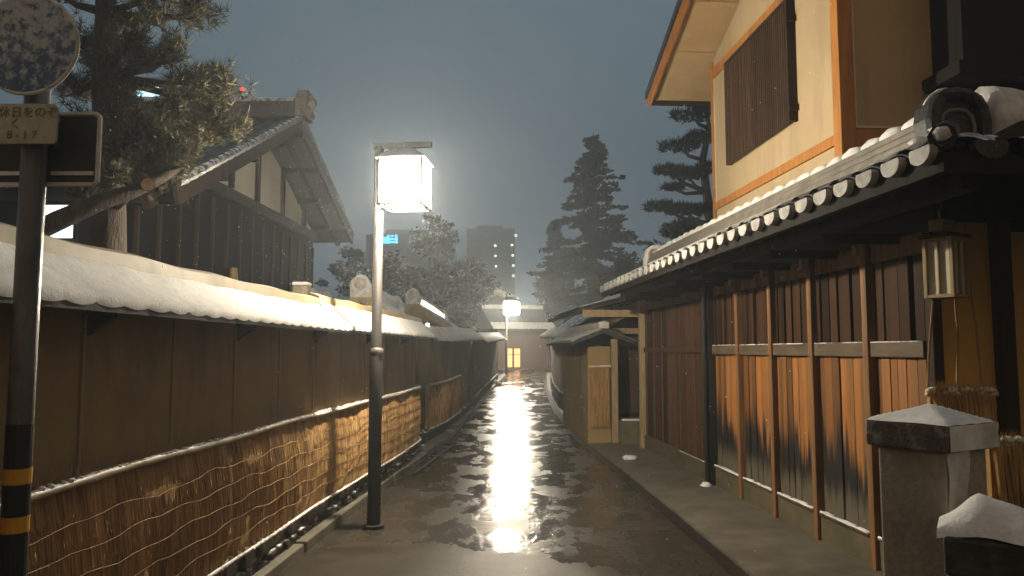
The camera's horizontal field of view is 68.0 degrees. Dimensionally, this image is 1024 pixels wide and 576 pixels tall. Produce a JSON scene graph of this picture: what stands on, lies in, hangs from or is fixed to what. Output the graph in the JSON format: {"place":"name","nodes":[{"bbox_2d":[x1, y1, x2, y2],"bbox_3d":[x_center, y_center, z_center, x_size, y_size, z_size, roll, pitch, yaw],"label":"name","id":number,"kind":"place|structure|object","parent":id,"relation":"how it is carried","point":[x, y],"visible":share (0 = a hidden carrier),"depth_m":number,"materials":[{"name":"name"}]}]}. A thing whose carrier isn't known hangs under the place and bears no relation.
{"place":"outdoors","nodes":[
{"label":"outdoors","id":0,"kind":"place"},
{"bbox_2d":[0,0,712,324],"label":"sky","id":1,"kind":"structure","parent":0,"point":[621,49],"materials":[{"name":"grey"}]},
{"bbox_2d":[284,540,638,575],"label":"forecourt pavement","id":2,"kind":"structure","parent":0,"point":[368,558],"depth_m":5.88,"materials":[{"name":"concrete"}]},
{"bbox_2d":[0,0,102,575],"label":"sign post","id":3,"kind":"object","parent":2,"relation":"on","point":[44,142],"visible":1,"depth_m":2.30,"materials":[{"name":"black paint"}]},
{"bbox_2d":[3,0,929,562],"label":"falling snow","id":4,"kind":"structure","parent":0,"point":[427,210],"depth_m":6.81,"materials":[{"name":"white snow"}]},
{"bbox_2d":[277,364,733,575],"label":"road","id":5,"kind":"structure","parent":0,"point":[565,511],"depth_m":8.18,"materials":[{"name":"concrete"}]},
{"bbox_2d":[363,141,434,529],"bbox_3d":[-1.080,0.414,7.198,0.618,3.655,0.480,0,-5,6],"label":"street lamp","id":6,"kind":"object","parent":5,"relation":"on","point":[396,159],"visible":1,"depth_m":7.13,"materials":[{"name":"grey metal"}]},
{"bbox_2d":[412,446,451,473],"bbox_3d":[-1.170,2.577,11.477,0.045,0.012,2.912,0,-5,5],"label":"drain grating","id":7,"kind":"object","parent":5,"relation":"on","point":[430,461],"visible":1,"depth_m":11.21,"materials":[{"name":"grey metal"}]},
{"bbox_2d":[503,296,519,375],"bbox_3d":[-0.020,2.223,35.023,0.706,3.655,0.696,2,-5,-20],"label":"street lamp","id":8,"kind":"object","parent":5,"relation":"on","point":[511,306],"visible":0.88,"depth_m":34.87,"materials":[{"name":"white metal"}]},
{"bbox_2d":[544,373,749,575],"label":"curb","id":9,"kind":"structure","parent":5,"relation":"on","point":[724,560],"depth_m":7.70,"materials":[{"name":"grey stone"}]},
{"bbox_2d":[497,370,550,373],"bbox_3d":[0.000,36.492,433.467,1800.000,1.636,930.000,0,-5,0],"label":"ground","id":10,"kind":"structure","parent":0,"point":[503,371],"depth_m":39.27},
{"bbox_2d":[44,132,207,235],"bbox_3d":[-3.283,0.389,5.885,1.700,3.496,0.612,3,-5,-31],"label":"pine tree","id":11,"kind":"object","parent":10,"relation":"on","point":[89,202],"visible":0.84,"depth_m":5.87,"materials":[{"name":"plant"}]},
{"bbox_2d":[120,77,181,97],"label":"sign building","id":12,"kind":"structure","parent":10,"relation":"on","point":[147,94],"depth_m":153.68,"materials":[{"name":"white"}]},
{"bbox_2d":[51,0,259,251],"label":"pine tree","id":13,"kind":"object","parent":10,"relation":"on","point":[107,76],"visible":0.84,"depth_m":6.43,"materials":[{"name":"green plant"}]},
{"bbox_2d":[0,90,354,292],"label":"timber house","id":14,"kind":"structure","parent":10,"relation":"on","point":[215,206],"depth_m":14.12,"materials":[{"name":"white paint"}]},
{"bbox_2d":[45,201,78,242],"bbox_3d":[-6.020,-0.866,9.953,0.643,0.553,0.098,0,-5,0],"label":"window","id":15,"kind":"structure","parent":14,"relation":"in","point":[71,233],"depth_m":9.95,"materials":[{"name":"white"}]},
{"bbox_2d":[0,222,434,575],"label":"earthen wall","id":16,"kind":"structure","parent":10,"relation":"on","point":[134,350],"depth_m":4.24,"materials":[{"name":"paint"}]},
{"bbox_2d":[0,383,422,575],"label":"straw mat","id":17,"kind":"object","parent":16,"relation":"attached to","point":[206,507],"visible":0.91,"depth_m":4.53,"materials":[{"name":"brown wicker"}]},
{"bbox_2d":[292,282,311,293],"bbox_3d":[-2.920,1.212,10.436,0.224,2.594,0.224,0,-5,0],"label":"post","id":18,"kind":"object","parent":10,"relation":"on","point":[301,287],"visible":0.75,"depth_m":10.43,"materials":[{"name":"grey stone"}]},
{"bbox_2d":[310,286,330,297],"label":"garden shed","id":19,"kind":"structure","parent":10,"relation":"on","point":[324,292],"depth_m":17.99,"materials":[{"name":"paint"}]},
{"bbox_2d":[314,246,368,299],"bbox_3d":[-8.371,1.159,39.698,4.279,6.929,3.345,2,-5,-18],"label":"broadleaf tree","id":20,"kind":"object","parent":10,"relation":"on","point":[357,256],"visible":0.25,"depth_m":39.93,"materials":[{"name":"green plant"}]},
{"bbox_2d":[347,275,405,313],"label":"roofed gate","id":21,"kind":"structure","parent":10,"relation":"on","point":[361,289],"depth_m":13.32,"materials":[{"name":"paint"}]},
{"bbox_2d":[250,372,508,575],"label":"kerb","id":22,"kind":"structure","parent":10,"relation":"on","point":[282,560],"depth_m":7.39,"materials":[{"name":"concrete"}]},
{"bbox_2d":[494,380,501,385],"bbox_3d":[-0.699,3.613,28.489,0.641,0.359,0.894,-4,-6,41],"label":"snow heap","id":23,"kind":"object","parent":22,"relation":"on","point":[497,383],"visible":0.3,"depth_m":28.31,"materials":[{"name":"white snow"}]},
{"bbox_2d":[336,250,429,305],"bbox_3d":[-5.283,1.274,31.872,4.232,5.781,3.918,-2,-5,25],"label":"broadleaf tree","id":24,"kind":"object","parent":10,"relation":"on","point":[402,279],"visible":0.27,"depth_m":31.84,"materials":[{"name":"green plant"}]},
{"bbox_2d":[365,229,454,302],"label":"sign building","id":25,"kind":"structure","parent":10,"relation":"on","point":[392,238],"depth_m":115.83,"materials":[{"name":"grey"}]},
{"bbox_2d":[404,288,458,327],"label":"roofed gate","id":26,"kind":"structure","parent":10,"relation":"on","point":[418,305],"depth_m":19.25,"materials":[{"name":"paint"}]},
{"bbox_2d":[408,212,469,324],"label":"broadleaf tree","id":27,"kind":"object","parent":10,"relation":"on","point":[419,241],"visible":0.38,"depth_m":43.88,"materials":[{"name":"green plant"}]},
{"bbox_2d":[404,263,491,331],"bbox_3d":[-2.984,1.560,33.736,4.210,5.425,3.918,1,-5,-9],"label":"broadleaf tree","id":28,"kind":"object","parent":10,"relation":"on","point":[444,280],"visible":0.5,"depth_m":33.60,"materials":[{"name":"green plant"}]},
{"bbox_2d":[416,325,483,443],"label":"earthen wall","id":29,"kind":"structure","parent":10,"relation":"on","point":[449,346],"depth_m":14.51,"materials":[{"name":"paint"}]},
{"bbox_2d":[425,375,461,428],"bbox_3d":[-1.277,2.178,14.898,0.187,0.998,3.166,-1,-5,6],"label":"straw mat","id":30,"kind":"object","parent":29,"relation":"on","point":[439,395],"visible":1,"depth_m":14.25,"materials":[{"name":"brown wicker"}]},
{"bbox_2d":[429,255,510,327],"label":"broadleaf tree","id":31,"kind":"object","parent":10,"relation":"on","point":[474,272],"visible":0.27,"depth_m":49.35,"materials":[{"name":"green plant"}]},
{"bbox_2d":[469,332,505,406],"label":"plank wall","id":32,"kind":"structure","parent":10,"relation":"on","point":[483,375],"depth_m":22.65,"materials":[{"name":"wood"}]},
{"bbox_2d":[466,225,516,324],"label":"tower block","id":33,"kind":"structure","parent":10,"relation":"on","point":[481,239],"depth_m":201.45,"materials":[{"name":"white concrete"}]},
{"bbox_2d":[465,288,525,328],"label":"house","id":34,"kind":"structure","parent":10,"relation":"on","point":[499,295],"depth_m":49.20,"materials":[{"name":"tile"}]},
{"bbox_2d":[473,304,555,369],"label":"house","id":35,"kind":"structure","parent":10,"relation":"on","point":[528,326],"depth_m":41.57,"materials":[{"name":"paint"}]},
{"bbox_2d":[508,348,512,367],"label":"door","id":36,"kind":"structure","parent":35,"relation":"in","point":[510,353],"depth_m":41.15,"materials":[{"name":"yellow paper"}]},
{"bbox_2d":[513,348,520,367],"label":"door","id":37,"kind":"structure","parent":35,"relation":"in","point":[516,352],"depth_m":41.24,"materials":[{"name":"yellow paper"}]},
{"bbox_2d":[532,220,574,325],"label":"conifer tree","id":38,"kind":"object","parent":10,"relation":"on","point":[555,234],"visible":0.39,"depth_m":56.07,"materials":[{"name":"green plant"}]},
{"bbox_2d":[532,272,583,311],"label":"broadleaf tree","id":39,"kind":"object","parent":10,"relation":"on","point":[546,282],"visible":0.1,"depth_m":61.88,"materials":[{"name":"green plant"}]},
{"bbox_2d":[540,325,601,409],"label":"earthen wall","id":40,"kind":"structure","parent":10,"relation":"on","point":[556,377],"depth_m":19.90,"materials":[{"name":"paint"}]},
{"bbox_2d":[526,133,652,326],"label":"conifer tree","id":41,"kind":"object","parent":10,"relation":"on","point":[589,221],"visible":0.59,"depth_m":46.09,"materials":[{"name":"green plant"}]},
{"bbox_2d":[547,322,636,443],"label":"stub wall","id":42,"kind":"structure","parent":10,"relation":"on","point":[586,373],"depth_m":13.33,"materials":[{"name":"paint"}]},
{"bbox_2d":[558,293,638,416],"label":"tiled house","id":43,"kind":"structure","parent":10,"relation":"on","point":[617,322],"depth_m":14.87,"materials":[{"name":"tile"}]},
{"bbox_2d":[548,289,655,321],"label":"porch roof","id":44,"kind":"structure","parent":10,"relation":"on","point":[589,310],"depth_m":13.00,"materials":[{"name":"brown wood"}]},
{"bbox_2d":[584,255,642,304],"bbox_3d":[5.023,1.353,33.976,4.131,5.877,3.643,0,-5,0],"label":"broadleaf tree","id":45,"kind":"object","parent":10,"relation":"on","point":[625,265],"visible":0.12,"depth_m":33.74,"materials":[{"name":"green plant"}]},
{"bbox_2d":[609,328,639,444],"bbox_3d":[2.228,1.738,13.514,0.900,2.050,1.000,0,-5,-4],"label":"gate door","id":46,"kind":"structure","parent":10,"relation":"on","point":[628,393],"depth_m":13.88,"materials":[{"name":"wood"}]},
{"bbox_2d":[609,334,638,415],"bbox_3d":[2.173,1.574,13.957,0.750,1.550,0.060,0,-5,-4],"label":"door panel","id":47,"kind":"structure","parent":46,"relation":"in","point":[624,413],"depth_m":13.91,"materials":[{"name":"brown wood"}]},
{"bbox_2d":[643,216,704,250],"bbox_3d":[5.556,0.656,23.866,2.859,6.064,3.020,2,-5,-26],"label":"broadleaf tree","id":48,"kind":"object","parent":10,"relation":"on","point":[674,229],"visible":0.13,"depth_m":23.90,"materials":[{"name":"green plant"}]},
{"bbox_2d":[640,107,712,238],"bbox_3d":[5.677,-1.694,24.235,2.620,10.206,2.604,4,-6,-43],"label":"pine tree","id":49,"kind":"object","parent":10,"relation":"on","point":[702,169],"visible":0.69,"depth_m":24.14,"materials":[{"name":"green plant"}]},
{"bbox_2d":[600,0,1023,571],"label":"town house","id":50,"kind":"structure","parent":10,"relation":"on","point":[875,142],"depth_m":6.77,"materials":[{"name":"orange wood"}]},
{"bbox_2d":[724,0,798,165],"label":"window","id":51,"kind":"structure","parent":50,"relation":"in","point":[766,61],"depth_m":8.38,"materials":[{"name":"brown wood"}]},
{"bbox_2d":[917,201,971,299],"bbox_3d":[2.716,-0.288,4.760,0.224,0.706,0.224,3,-6,-32],"label":"wall lantern","id":52,"kind":"object","parent":50,"relation":"hanging from","point":[945,259],"depth_m":4.71,"materials":[{"name":"beige paper"}]},
{"bbox_2d":[927,224,982,386],"bbox_3d":[2.812,0.112,4.847,0.365,1.042,0.094,0,-5,0],"label":"rope","id":53,"kind":"object","parent":52,"relation":"hanging from","point":[957,334],"visible":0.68,"depth_m":4.85,"materials":[{"name":"fabric"}]},
{"bbox_2d":[925,379,998,495],"bbox_3d":[2.770,1.238,4.635,0.442,1.364,0.159,0,-5,0],"label":"straw mat","id":54,"kind":"object","parent":50,"relation":"attached to","point":[974,400],"visible":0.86,"depth_m":4.64,"materials":[{"name":"brown wicker"}]},
{"bbox_2d":[937,493,1023,575],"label":"stone parapet","id":55,"kind":"structure","parent":10,"relation":"on","point":[981,534],"depth_m":2.61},
{"bbox_2d":[546,373,883,575],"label":"pavement","id":56,"kind":"structure","parent":0,"point":[735,529],"depth_m":6.98,"materials":[{"name":"concrete"}]},
{"bbox_2d":[622,455,637,459],"bbox_3d":[1.754,2.520,11.242,0.224,0.088,0.246,-2,-5,23],"label":"snow heap","id":57,"kind":"object","parent":56,"relation":"on","point":[629,457],"visible":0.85,"depth_m":11.17,"materials":[{"name":"white snow"}]},
{"bbox_2d":[866,403,999,575],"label":"stone post","id":58,"kind":"object","parent":56,"relation":"on","point":[932,464],"visible":0.95,"depth_m":2.97,"materials":[{"name":"grey stone"}]},
{"bbox_2d":[985,429,1023,507],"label":"straw mat","id":59,"kind":"object","parent":56,"relation":"on","point":[1005,469],"visible":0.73,"depth_m":4.19,"materials":[{"name":"brown wicker"}]}
]}

